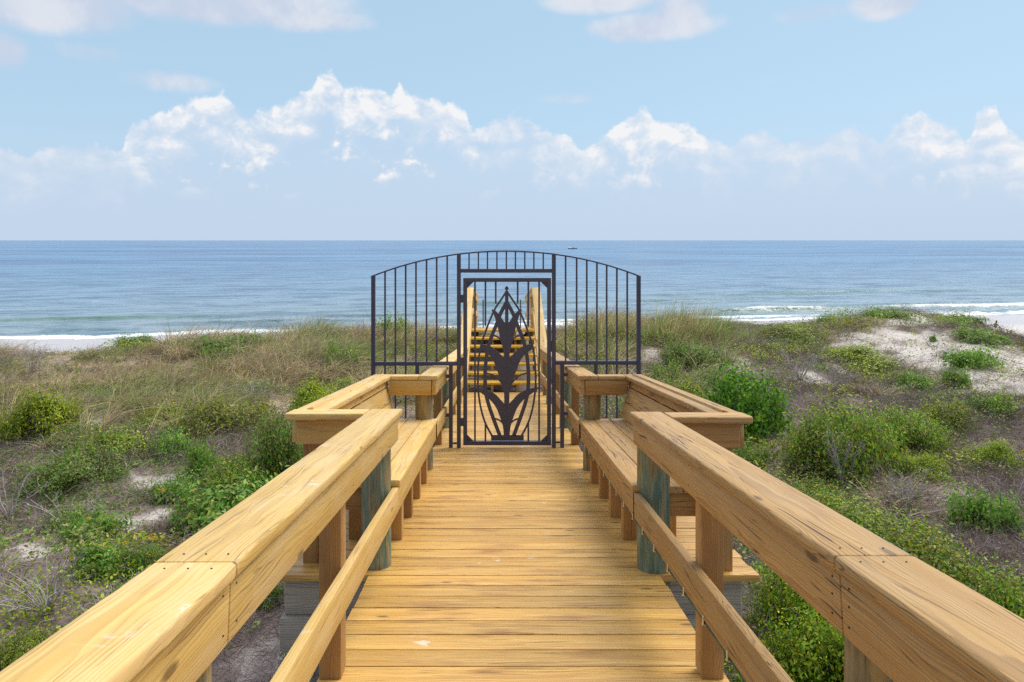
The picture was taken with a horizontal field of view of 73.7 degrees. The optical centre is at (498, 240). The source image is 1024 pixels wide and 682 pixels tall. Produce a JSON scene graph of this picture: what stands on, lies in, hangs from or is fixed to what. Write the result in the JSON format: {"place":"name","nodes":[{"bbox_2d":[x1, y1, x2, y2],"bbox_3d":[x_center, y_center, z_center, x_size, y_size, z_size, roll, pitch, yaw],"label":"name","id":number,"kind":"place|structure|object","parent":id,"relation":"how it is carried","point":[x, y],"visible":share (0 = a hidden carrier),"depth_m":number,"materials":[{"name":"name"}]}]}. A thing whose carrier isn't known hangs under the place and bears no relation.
{"place":"outdoors","nodes":[
{"label":"outdoors","id":0,"kind":"place"},
{"bbox_2d":[0,240,1023,339],"bbox_3d":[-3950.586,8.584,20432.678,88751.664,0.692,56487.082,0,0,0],"label":"sea","id":1,"kind":"structure","parent":0,"point":[72,289],"depth_m":154.60,"materials":[{"name":"liquid"}]},
{"bbox_2d":[0,313,1023,681],"bbox_3d":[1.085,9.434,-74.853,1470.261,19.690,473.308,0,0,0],"label":"dune ground","id":2,"kind":"structure","parent":0,"point":[1010,321],"depth_m":9.84,"materials":[{"name":"sand"}]},
{"bbox_2d":[0,613,57,670],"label":"mixed shrub","id":3,"kind":"object","parent":2,"relation":"on","point":[17,648],"visible":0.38,"depth_m":5.24,"materials":[{"name":"green plant"}]},
{"bbox_2d":[3,341,54,371],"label":"dead bush","id":4,"kind":"object","parent":2,"relation":"on","point":[36,362],"visible":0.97,"depth_m":15.83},
{"bbox_2d":[0,459,63,521],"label":"dead bush","id":5,"kind":"object","parent":2,"relation":"on","point":[8,506],"visible":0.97,"depth_m":8.18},
{"bbox_2d":[0,380,89,446],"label":"yellow shrub","id":6,"kind":"object","parent":2,"relation":"on","point":[23,417],"visible":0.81,"depth_m":10.62,"materials":[{"name":"green plant"}]},
{"bbox_2d":[0,549,91,615],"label":"dead bush","id":7,"kind":"object","parent":2,"relation":"on","point":[34,601],"visible":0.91,"depth_m":5.90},
{"bbox_2d":[8,416,109,461],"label":"grass tuft","id":8,"kind":"object","parent":2,"relation":"on","point":[63,435],"visible":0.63,"depth_m":10.38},
{"bbox_2d":[21,491,101,522],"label":"dead bush","id":9,"kind":"object","parent":2,"relation":"on","point":[58,509],"visible":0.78,"depth_m":7.98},
{"bbox_2d":[27,367,103,392],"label":"grass tuft","id":10,"kind":"object","parent":2,"relation":"on","point":[63,382],"visible":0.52,"depth_m":13.76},
{"bbox_2d":[38,501,92,533],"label":"flowering plant","id":11,"kind":"object","parent":2,"relation":"on","point":[51,521],"visible":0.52,"depth_m":8.00,"materials":[{"name":"green plant"}]},
{"bbox_2d":[0,436,137,505],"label":"dune shrub","id":12,"kind":"object","parent":2,"relation":"on","point":[74,467],"visible":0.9,"depth_m":8.84,"materials":[{"name":"green plant"}]},
{"bbox_2d":[53,498,137,549],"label":"flowering plant","id":13,"kind":"object","parent":2,"relation":"on","point":[105,521],"visible":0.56,"depth_m":7.63,"materials":[{"name":"green plant"}]},
{"bbox_2d":[66,529,136,582],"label":"flowering plant","id":14,"kind":"object","parent":2,"relation":"on","point":[97,562],"visible":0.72,"depth_m":6.60,"materials":[{"name":"green plant"}]},
{"bbox_2d":[57,419,161,462],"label":"shrub","id":15,"kind":"object","parent":2,"relation":"on","point":[115,436],"visible":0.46,"depth_m":9.96,"materials":[{"name":"green plant"}]},
{"bbox_2d":[63,556,160,611],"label":"dead bush","id":16,"kind":"object","parent":2,"relation":"on","point":[102,587],"visible":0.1,"depth_m":5.83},
{"bbox_2d":[95,464,130,482],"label":"flowering plant","id":17,"kind":"object","parent":2,"relation":"on","point":[118,472],"visible":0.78,"depth_m":9.11,"materials":[{"name":"green plant"}]},
{"bbox_2d":[102,568,143,598],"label":"flowering plant","id":18,"kind":"object","parent":2,"relation":"on","point":[122,583],"visible":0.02,"depth_m":6.17,"materials":[{"name":"green plant"}]},
{"bbox_2d":[82,382,188,410],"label":"grass tuft","id":19,"kind":"object","parent":2,"relation":"on","point":[139,401],"visible":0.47,"depth_m":12.17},
{"bbox_2d":[113,331,157,349],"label":"rounded shrub","id":20,"kind":"object","parent":2,"relation":"on","point":[133,338],"visible":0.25,"depth_m":19.16,"materials":[{"name":"green plant"}]},
{"bbox_2d":[106,533,173,581],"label":"flowering plant","id":21,"kind":"object","parent":2,"relation":"on","point":[139,555],"visible":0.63,"depth_m":6.66,"materials":[{"name":"green plant"}]},
{"bbox_2d":[130,401,186,430],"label":"yellow shrub","id":22,"kind":"object","parent":2,"relation":"on","point":[154,415],"visible":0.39,"depth_m":11.48,"materials":[{"name":"green plant"}]},
{"bbox_2d":[126,516,195,545],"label":"grass tuft","id":23,"kind":"object","parent":2,"relation":"on","point":[161,531],"visible":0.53,"depth_m":7.79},
{"bbox_2d":[149,420,190,468],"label":"creeping plant","id":24,"kind":"object","parent":2,"relation":"on","point":[179,442],"visible":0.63,"depth_m":10.02,"materials":[{"name":"green plant"}]},
{"bbox_2d":[144,462,204,505],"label":"flowering plant","id":25,"kind":"object","parent":2,"relation":"on","point":[169,491],"visible":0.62,"depth_m":8.67,"materials":[{"name":"green plant"}]},
{"bbox_2d":[148,406,215,431],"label":"grass tuft","id":26,"kind":"object","parent":2,"relation":"on","point":[174,419],"visible":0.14,"depth_m":11.25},
{"bbox_2d":[182,430,223,480],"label":"creeping plant","id":27,"kind":"object","parent":2,"relation":"on","point":[201,450],"visible":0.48,"depth_m":9.36,"materials":[{"name":"green plant"}]},
{"bbox_2d":[155,377,275,432],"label":"grass tuft","id":28,"kind":"object","parent":2,"relation":"on","point":[215,408],"visible":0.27,"depth_m":11.68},
{"bbox_2d":[167,462,289,538],"bbox_3d":[-3.158,3.183,8.048,1.312,0.864,1.685,0,0,0],"label":"flowering plant","id":29,"kind":"object","parent":2,"relation":"on","point":[216,511],"visible":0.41,"depth_m":7.94,"materials":[{"name":"green plant"}]},
{"bbox_2d":[174,385,282,447],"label":"shrub","id":30,"kind":"object","parent":2,"relation":"on","point":[215,415],"visible":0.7,"depth_m":11.17,"materials":[{"name":"green plant"}]},
{"bbox_2d":[177,330,280,361],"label":"dune shrub","id":31,"kind":"object","parent":2,"relation":"on","point":[207,343],"visible":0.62,"depth_m":16.93,"materials":[{"name":"green plant"}]},
{"bbox_2d":[191,445,280,495],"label":"mixed shrub","id":32,"kind":"object","parent":2,"relation":"on","point":[231,471],"visible":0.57,"depth_m":8.79,"materials":[{"name":"green plant"}]},
{"bbox_2d":[221,355,278,375],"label":"grass tuft","id":33,"kind":"object","parent":2,"relation":"on","point":[250,368],"visible":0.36,"depth_m":15.17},
{"bbox_2d":[221,376,280,400],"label":"dead bush","id":34,"kind":"object","parent":2,"relation":"on","point":[259,386],"visible":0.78,"depth_m":12.75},
{"bbox_2d":[256,581,284,613],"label":"creeping plant","id":35,"kind":"object","parent":2,"relation":"on","point":[274,594],"visible":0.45,"depth_m":6.35,"materials":[{"name":"green plant"}]},
{"bbox_2d":[240,401,302,477],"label":"dune shrub","id":36,"kind":"object","parent":2,"relation":"on","point":[277,444],"visible":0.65,"depth_m":9.00,"materials":[{"name":"green plant"}]},
{"bbox_2d":[281,331,321,344],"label":"grass tuft","id":37,"kind":"object","parent":2,"relation":"on","point":[297,336],"visible":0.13,"depth_m":18.45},
{"bbox_2d":[284,373,336,411],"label":"yellow shrub","id":38,"kind":"object","parent":2,"relation":"on","point":[308,395],"visible":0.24,"depth_m":11.81,"materials":[{"name":"green plant"}]},
{"bbox_2d":[314,376,358,395],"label":"yellow shrub","id":39,"kind":"object","parent":2,"relation":"on","point":[334,385],"visible":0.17,"depth_m":13.72,"materials":[{"name":"green plant"}]},
{"bbox_2d":[322,324,353,336],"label":"grass tuft","id":40,"kind":"object","parent":2,"relation":"on","point":[339,332],"visible":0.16,"depth_m":18.82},
{"bbox_2d":[319,337,363,376],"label":"flowering plant","id":41,"kind":"object","parent":2,"relation":"on","point":[339,353],"visible":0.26,"depth_m":15.33,"materials":[{"name":"green plant"}]},
{"bbox_2d":[357,351,393,368],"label":"grass tuft","id":42,"kind":"object","parent":2,"relation":"on","point":[377,359],"visible":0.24,"depth_m":16.07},
{"bbox_2d":[376,310,411,339],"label":"creeping plant","id":43,"kind":"object","parent":2,"relation":"on","point":[389,321],"visible":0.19,"depth_m":18.51,"materials":[{"name":"green plant"}]},
{"bbox_2d":[0,297,950,440],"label":"dune grass","id":44,"kind":"structure","parent":2,"relation":"on","point":[309,356],"depth_m":15.46,"materials":[{"name":"plant"}]},
{"bbox_2d":[471,327,537,369],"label":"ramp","id":45,"kind":"structure","parent":2,"relation":"on","point":[531,333],"depth_m":17.72,"materials":[{"name":"brown wood"}]},
{"bbox_2d":[461,287,483,370],"bbox_3d":[-0.588,1.974,16.428,0.336,1.807,6.962,0,0,0],"label":"stair railing","id":46,"kind":"object","parent":45,"relation":"attached to","point":[470,308],"visible":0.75,"depth_m":14.72,"materials":[{"name":"brown wood"}]},
{"bbox_2d":[520,287,546,371],"bbox_3d":[0.768,1.974,16.428,0.335,1.807,6.962,0,0,0],"label":"stair railing","id":47,"kind":"object","parent":45,"relation":"attached to","point":[533,307],"visible":0.69,"depth_m":14.59,"materials":[{"name":"brown wood"}]},
{"bbox_2d":[0,304,1023,681],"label":"dry brush","id":48,"kind":"object","parent":2,"relation":"on","point":[904,400],"visible":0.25,"depth_m":10.39,"materials":[{"name":"plant"}]},
{"bbox_2d":[0,305,1023,681],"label":"ground cover","id":49,"kind":"object","parent":2,"relation":"on","point":[136,461],"visible":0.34,"depth_m":10.03,"materials":[{"name":"green plant"}]},
{"bbox_2d":[280,392,759,681],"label":"boardwalk","id":50,"kind":"structure","parent":2,"relation":"on","point":[513,563],"depth_m":3.75,"materials":[{"name":"brown wood"}]},
{"bbox_2d":[0,409,401,681],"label":"railing","id":51,"kind":"object","parent":50,"relation":"attached to","point":[184,610],"visible":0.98,"depth_m":1.68,"materials":[{"name":"brown wood"}]},
{"bbox_2d":[285,374,437,562],"bbox_3d":[-0.895,1.579,5.214,0.626,1.208,2.756,0,0,0],"label":"built in bench","id":52,"kind":"object","parent":50,"relation":"on","point":[318,423],"visible":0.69,"depth_m":4.62,"materials":[{"name":"brown wood"}]},
{"bbox_2d":[415,367,446,470],"bbox_3d":[-0.684,3.451,6.975,0.226,4.357,1.165,0,0,0],"label":"railing","id":53,"kind":"object","parent":50,"relation":"attached to","point":[424,403],"visible":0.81,"depth_m":6.47,"materials":[{"name":"brown wood"}]},
{"bbox_2d":[432,347,468,444],"bbox_3d":[-0.685,3.529,10.345,0.230,4.202,5.225,0,0,0],"label":"railing","id":54,"kind":"object","parent":50,"relation":"attached to","point":[441,399],"visible":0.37,"depth_m":8.97,"materials":[{"name":"brown wood"}]},
{"bbox_2d":[467,328,537,391],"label":"staircase","id":55,"kind":"structure","parent":50,"relation":"on","point":[516,382],"depth_m":14.22,"materials":[{"name":"brown wood"}]},
{"bbox_2d":[371,250,640,447],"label":"metal gate","id":56,"kind":"structure","parent":50,"relation":"on","point":[506,365],"depth_m":7.61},
{"bbox_2d":[540,347,580,444],"bbox_3d":[0.864,3.529,10.345,0.226,4.202,5.225,0,0,0],"label":"railing","id":57,"kind":"object","parent":50,"relation":"attached to","point":[571,397],"visible":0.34,"depth_m":8.97,"materials":[{"name":"brown wood"}]},
{"bbox_2d":[567,367,600,470],"bbox_3d":[0.864,3.451,6.975,0.226,4.357,1.165,0,0,0],"label":"railing","id":58,"kind":"object","parent":50,"relation":"attached to","point":[578,377],"visible":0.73,"depth_m":6.47,"materials":[{"name":"brown wood"}]},
{"bbox_2d":[578,374,752,570],"bbox_3d":[1.075,1.571,5.149,0.626,1.224,2.885,0,0,0],"label":"built in bench","id":59,"kind":"object","parent":50,"relation":"on","point":[610,446],"visible":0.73,"depth_m":4.73,"materials":[{"name":"brown wood"}]},
{"bbox_2d":[630,412,1023,681],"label":"railing","id":60,"kind":"object","parent":50,"relation":"attached to","point":[889,611],"visible":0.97,"depth_m":1.77,"materials":[{"name":"brown wood"}]},
{"bbox_2d":[570,425,745,681],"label":"light cable","id":61,"kind":"object","parent":60,"relation":"attached to","point":[727,659],"visible":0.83,"depth_m":2.94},
{"bbox_2d":[566,308,613,344],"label":"sea oats","id":62,"kind":"object","parent":2,"relation":"on","point":[591,331],"visible":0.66,"depth_m":18.21,"materials":[{"name":"green plant"}]},
{"bbox_2d":[590,303,642,339],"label":"sea oats","id":63,"kind":"object","parent":2,"relation":"on","point":[611,329],"visible":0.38,"depth_m":18.18,"materials":[{"name":"green plant"}]},
{"bbox_2d":[603,308,655,339],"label":"sea oats","id":64,"kind":"object","parent":2,"relation":"on","point":[620,329],"visible":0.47,"depth_m":17.83,"materials":[{"name":"green plant"}]},
{"bbox_2d":[628,309,692,345],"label":"sea oats","id":65,"kind":"object","parent":2,"relation":"on","point":[660,326],"visible":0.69,"depth_m":17.53,"materials":[{"name":"green plant"}]},
{"bbox_2d":[648,354,685,384],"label":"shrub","id":66,"kind":"object","parent":2,"relation":"on","point":[657,373],"visible":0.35,"depth_m":13.67,"materials":[{"name":"green plant"}]},
{"bbox_2d":[646,296,702,330],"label":"sea oats","id":67,"kind":"object","parent":2,"relation":"on","point":[662,314],"visible":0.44,"depth_m":18.01,"materials":[{"name":"green plant"}]},
{"bbox_2d":[657,315,708,344],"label":"sea oats","id":68,"kind":"object","parent":2,"relation":"on","point":[684,331],"visible":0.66,"depth_m":17.15,"materials":[{"name":"green plant"}]},
{"bbox_2d":[660,365,714,399],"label":"shrub","id":69,"kind":"object","parent":2,"relation":"on","point":[694,390],"visible":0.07,"depth_m":12.32,"materials":[{"name":"green plant"}]},
{"bbox_2d":[659,299,722,332],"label":"sea oats","id":70,"kind":"object","parent":2,"relation":"on","point":[688,316],"visible":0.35,"depth_m":17.93,"materials":[{"name":"green plant"}]},
{"bbox_2d":[653,337,729,376],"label":"dune shrub","id":71,"kind":"object","parent":2,"relation":"on","point":[682,350],"visible":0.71,"depth_m":14.82,"materials":[{"name":"green plant"}]},
{"bbox_2d":[673,297,730,334],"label":"sea oats","id":72,"kind":"object","parent":2,"relation":"on","point":[706,322],"visible":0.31,"depth_m":17.86,"materials":[{"name":"green plant"}]},
{"bbox_2d":[682,309,744,339],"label":"sea oats","id":73,"kind":"object","parent":2,"relation":"on","point":[710,332],"visible":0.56,"depth_m":17.51,"materials":[{"name":"green plant"}]},
{"bbox_2d":[682,323,750,349],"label":"sea oats","id":74,"kind":"object","parent":2,"relation":"on","point":[726,339],"visible":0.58,"depth_m":16.95,"materials":[{"name":"green plant"}]},
{"bbox_2d":[695,354,796,445],"bbox_3d":[3.991,2.808,11.066,1.616,1.939,1.612,0,0,45],"label":"rounded shrub","id":75,"kind":"object","parent":2,"relation":"on","point":[741,393],"visible":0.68,"depth_m":10.76,"materials":[{"name":"green plant"}]},
{"bbox_2d":[733,436,780,468],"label":"creeping plant","id":76,"kind":"object","parent":2,"relation":"on","point":[747,451],"visible":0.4,"depth_m":9.46,"materials":[{"name":"green plant"}]},
{"bbox_2d":[724,590,843,681],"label":"leaf shrub","id":77,"kind":"object","parent":2,"relation":"on","point":[814,655],"visible":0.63,"depth_m":4.64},
{"bbox_2d":[757,369,814,416],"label":"dead bush","id":78,"kind":"object","parent":2,"relation":"on","point":[790,391],"visible":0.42,"depth_m":11.23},
{"bbox_2d":[742,559,834,639],"bbox_3d":[2.685,3.144,5.705,1.348,1.303,1.152,0,0,0],"label":"leaf shrub","id":79,"kind":"object","parent":2,"relation":"on","point":[778,587],"visible":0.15,"depth_m":5.59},
{"bbox_2d":[756,317,838,347],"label":"flowering plant","id":80,"kind":"object","parent":2,"relation":"on","point":[804,329],"visible":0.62,"depth_m":16.98,"materials":[{"name":"green plant"}]},
{"bbox_2d":[771,346,831,378],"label":"dead bush","id":81,"kind":"object","parent":2,"relation":"on","point":[813,361],"visible":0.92,"depth_m":13.71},
{"bbox_2d":[775,470,852,508],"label":"mixed shrub","id":82,"kind":"object","parent":2,"relation":"on","point":[796,484],"visible":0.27,"depth_m":8.11,"materials":[{"name":"green plant"}]},
{"bbox_2d":[816,310,837,322],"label":"creeping plant","id":83,"kind":"object","parent":2,"relation":"on","point":[825,317],"visible":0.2,"depth_m":19.49,"materials":[{"name":"green plant"}]},
{"bbox_2d":[805,357,867,392],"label":"dead bush","id":84,"kind":"object","parent":2,"relation":"on","point":[836,388],"visible":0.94,"depth_m":12.89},
{"bbox_2d":[816,422,866,487],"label":"dead bush","id":85,"kind":"object","parent":2,"relation":"on","point":[840,475],"visible":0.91,"depth_m":8.42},
{"bbox_2d":[770,385,914,490],"bbox_3d":[4.527,2.735,8.993,1.587,1.882,1.523,0,0,39],"label":"mixed shrub","id":86,"kind":"object","parent":2,"relation":"on","point":[812,447],"visible":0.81,"depth_m":8.77,"materials":[{"name":"green plant"}]},
{"bbox_2d":[807,341,899,376],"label":"yellow shrub","id":87,"kind":"object","parent":2,"relation":"on","point":[859,355],"visible":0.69,"depth_m":14.88,"materials":[{"name":"green plant"}]},
{"bbox_2d":[834,378,918,402],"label":"grass tuft","id":88,"kind":"object","parent":2,"relation":"on","point":[876,390],"visible":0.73,"depth_m":12.60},
{"bbox_2d":[797,481,960,551],"bbox_3d":[3.785,3.065,7.178,1.395,0.864,1.508,0,0,0],"label":"mixed shrub","id":89,"kind":"object","parent":2,"relation":"on","point":[856,515],"visible":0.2,"depth_m":7.04,"materials":[{"name":"green plant"}]},
{"bbox_2d":[859,304,920,319],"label":"creeping plant","id":90,"kind":"object","parent":2,"relation":"on","point":[885,313],"visible":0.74,"depth_m":19.26,"materials":[{"name":"green plant"}]},
{"bbox_2d":[879,494,915,536],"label":"dead bush","id":91,"kind":"object","parent":2,"relation":"on","point":[897,519],"visible":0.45,"depth_m":6.64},
{"bbox_2d":[832,465,971,539],"bbox_3d":[4.584,2.882,7.683,1.575,0.537,1.466,0,0,-42],"label":"grass tuft","id":92,"kind":"object","parent":2,"relation":"on","point":[896,500],"visible":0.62,"depth_m":7.64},
{"bbox_2d":[885,469,933,508],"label":"dead bush","id":93,"kind":"object","parent":2,"relation":"on","point":[902,492],"visible":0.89,"depth_m":7.72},
{"bbox_2d":[863,395,956,456],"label":"mixed shrub","id":94,"kind":"object","parent":2,"relation":"on","point":[917,428],"visible":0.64,"depth_m":9.73,"materials":[{"name":"green plant"}]},
{"bbox_2d":[893,368,932,391],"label":"flowering plant","id":95,"kind":"object","parent":2,"relation":"on","point":[905,378],"visible":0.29,"depth_m":13.19,"materials":[{"name":"green plant"}]},
{"bbox_2d":[845,462,989,514],"bbox_3d":[4.903,2.860,8.123,1.571,0.436,1.662,0,0,0],"label":"grass tuft","id":96,"kind":"object","parent":2,"relation":"on","point":[942,496],"visible":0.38,"depth_m":8.03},
{"bbox_2d":[883,449,958,486],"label":"yellow shrub","id":97,"kind":"object","parent":2,"relation":"on","point":[925,460],"visible":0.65,"depth_m":8.78,"materials":[{"name":"green plant"}]},
{"bbox_2d":[929,334,937,341],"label":"rounded shrub","id":98,"kind":"object","parent":2,"relation":"on","point":[933,337],"visible":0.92,"depth_m":16.68,"materials":[{"name":"green plant"}]},
{"bbox_2d":[868,502,1004,592],"bbox_3d":[3.885,3.041,6.180,1.180,1.010,1.702,0,0,0],"label":"mixed shrub","id":99,"kind":"object","parent":2,"relation":"on","point":[931,554],"visible":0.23,"depth_m":6.14,"materials":[{"name":"green plant"}]},
{"bbox_2d":[908,393,979,438],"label":"flowering plant","id":100,"kind":"object","parent":2,"relation":"on","point":[945,415],"visible":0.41,"depth_m":10.76,"materials":[{"name":"green plant"}]},
{"bbox_2d":[939,363,972,388],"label":"flowering plant","id":101,"kind":"object","parent":2,"relation":"on","point":[956,380],"visible":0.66,"depth_m":13.38,"materials":[{"name":"green plant"}]},
{"bbox_2d":[944,313,992,323],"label":"creeping plant","id":102,"kind":"object","parent":2,"relation":"on","point":[969,319],"visible":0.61,"depth_m":19.06,"materials":[{"name":"green plant"}]},
{"bbox_2d":[935,343,1008,371],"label":"creeping plant","id":103,"kind":"object","parent":2,"relation":"on","point":[969,358],"visible":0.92,"depth_m":14.41,"materials":[{"name":"green plant"}]},
{"bbox_2d":[940,476,1023,538],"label":"shrub","id":104,"kind":"object","parent":2,"relation":"on","point":[976,506],"visible":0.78,"depth_m":7.28,"materials":[{"name":"green plant"}]},
{"bbox_2d":[946,323,1020,347],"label":"flowering plant","id":105,"kind":"object","parent":2,"relation":"on","point":[984,336],"visible":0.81,"depth_m":16.21,"materials":[{"name":"green plant"}]},
{"bbox_2d":[944,548,1023,618],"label":"mixed shrub","id":106,"kind":"object","parent":2,"relation":"on","point":[1008,597],"visible":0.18,"depth_m":5.44,"materials":[{"name":"green plant"}]},
{"bbox_2d":[960,388,1023,419],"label":"flowering plant","id":107,"kind":"object","parent":2,"relation":"on","point":[992,402],"visible":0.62,"depth_m":11.13,"materials":[{"name":"green plant"}]},
{"bbox_2d":[962,435,1023,477],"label":"flowering plant","id":108,"kind":"object","parent":2,"relation":"on","point":[998,450],"visible":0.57,"depth_m":9.15,"materials":[{"name":"green plant"}]},
{"bbox_2d":[963,476,1023,527],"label":"dead bush","id":109,"kind":"object","parent":2,"relation":"on","point":[1000,494],"visible":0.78,"depth_m":7.27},
{"bbox_2d":[0,0,1023,239],"label":"sky","id":110,"kind":"structure","parent":0,"point":[120,119],"materials":[{"name":"blue"}]}
]}

